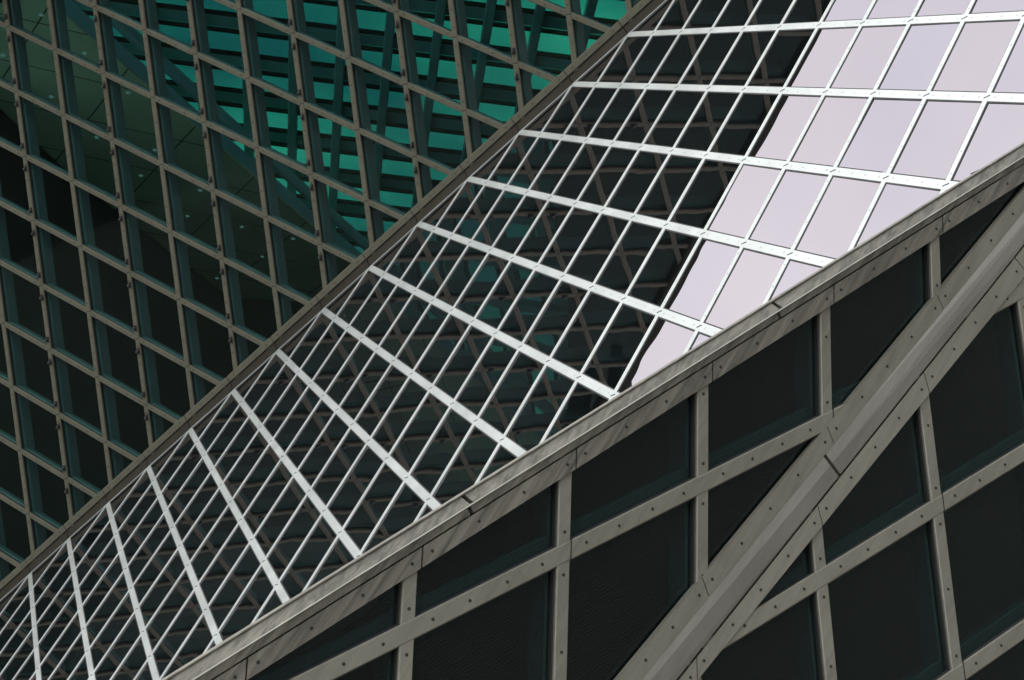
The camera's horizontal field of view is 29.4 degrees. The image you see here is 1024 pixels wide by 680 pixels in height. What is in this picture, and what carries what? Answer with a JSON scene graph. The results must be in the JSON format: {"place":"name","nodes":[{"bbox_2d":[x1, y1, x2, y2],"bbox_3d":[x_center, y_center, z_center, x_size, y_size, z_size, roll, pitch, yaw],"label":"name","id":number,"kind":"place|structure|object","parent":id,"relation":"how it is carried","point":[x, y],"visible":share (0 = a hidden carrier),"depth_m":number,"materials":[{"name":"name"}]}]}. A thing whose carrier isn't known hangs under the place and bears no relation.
{"place":"outdoors","nodes":[
{"label":"outdoors","id":0,"kind":"place"},
{"label":"pavement","id":1,"kind":"structure","parent":0,"visible":0},
{"bbox_2d":[0,109,227,572],"bbox_3d":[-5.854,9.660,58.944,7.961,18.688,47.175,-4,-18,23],"label":"wall","id":2,"kind":"structure","parent":1,"relation":"on","point":[166,331],"depth_m":45.32,"materials":[{"name":"glass"}]},
{"bbox_2d":[228,297,424,673],"bbox_3d":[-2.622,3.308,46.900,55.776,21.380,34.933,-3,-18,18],"label":"hall shell","id":3,"kind":"object","parent":1,"relation":"on","point":[259,315],"depth_m":54.18},
{"bbox_2d":[0,0,369,301],"bbox_3d":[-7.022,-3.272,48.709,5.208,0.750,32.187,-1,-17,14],"label":"ceiling slab","id":4,"kind":"structure","parent":3,"relation":"attached to","point":[303,266],"depth_m":44.82,"materials":[{"name":"green"}]},
{"bbox_2d":[0,0,666,599],"bbox_3d":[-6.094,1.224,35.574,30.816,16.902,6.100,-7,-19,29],"label":"curtain wall","id":5,"kind":"structure","parent":3,"relation":"attached to","point":[160,440],"depth_m":35.16,"materials":[{"name":"grey metal"}]},
{"bbox_2d":[71,0,640,253],"bbox_3d":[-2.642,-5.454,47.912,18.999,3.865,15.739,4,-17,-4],"label":"glazing","id":6,"kind":"structure","parent":3,"relation":"on","point":[547,40],"depth_m":46.38,"materials":[{"name":"teal glass"},{"name":"grey-brown weathered aluminium"}]},
{"bbox_2d":[220,163,1023,679],"bbox_3d":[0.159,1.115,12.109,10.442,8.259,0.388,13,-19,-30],"label":"glass wall","id":7,"kind":"structure","parent":1,"relation":"on","point":[406,617],"depth_m":12.26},
{"bbox_2d":[614,185,1023,679],"bbox_3d":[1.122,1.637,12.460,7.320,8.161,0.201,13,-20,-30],"label":"diagonal beam","id":8,"kind":"structure","parent":7,"relation":"attached to","point":[723,597],"depth_m":13.30,"materials":[{"name":"grey metal"}]},
{"bbox_2d":[336,221,1023,679],"bbox_3d":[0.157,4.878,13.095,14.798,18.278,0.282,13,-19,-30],"label":"room back wall","id":9,"kind":"structure","parent":1,"relation":"on","point":[618,607],"depth_m":15.48,"materials":[{"name":"black glass"}]},
{"bbox_2d":[687,257,1023,679],"bbox_3d":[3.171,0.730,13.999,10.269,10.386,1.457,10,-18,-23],"label":"glass wall","id":10,"kind":"structure","parent":1,"relation":"on","point":[817,568],"depth_m":13.46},
{"bbox_3d":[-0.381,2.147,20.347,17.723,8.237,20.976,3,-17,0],"label":"roof deck","id":11,"kind":"structure","parent":0,"visible":0},
{"bbox_2d":[0,0,1023,679],"bbox_3d":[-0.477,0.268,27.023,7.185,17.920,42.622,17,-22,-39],"label":"sloped glazing","id":12,"kind":"structure","parent":11,"relation":"on","point":[664,184],"depth_m":24.92,"materials":[{"name":"glass"}]},
{"bbox_2d":[161,142,1023,679],"bbox_3d":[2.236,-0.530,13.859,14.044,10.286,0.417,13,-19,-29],"label":"parapet trim","id":13,"kind":"structure","parent":11,"relation":"on","point":[283,630],"depth_m":12.27,"materials":[{"name":"metal"}]}
]}

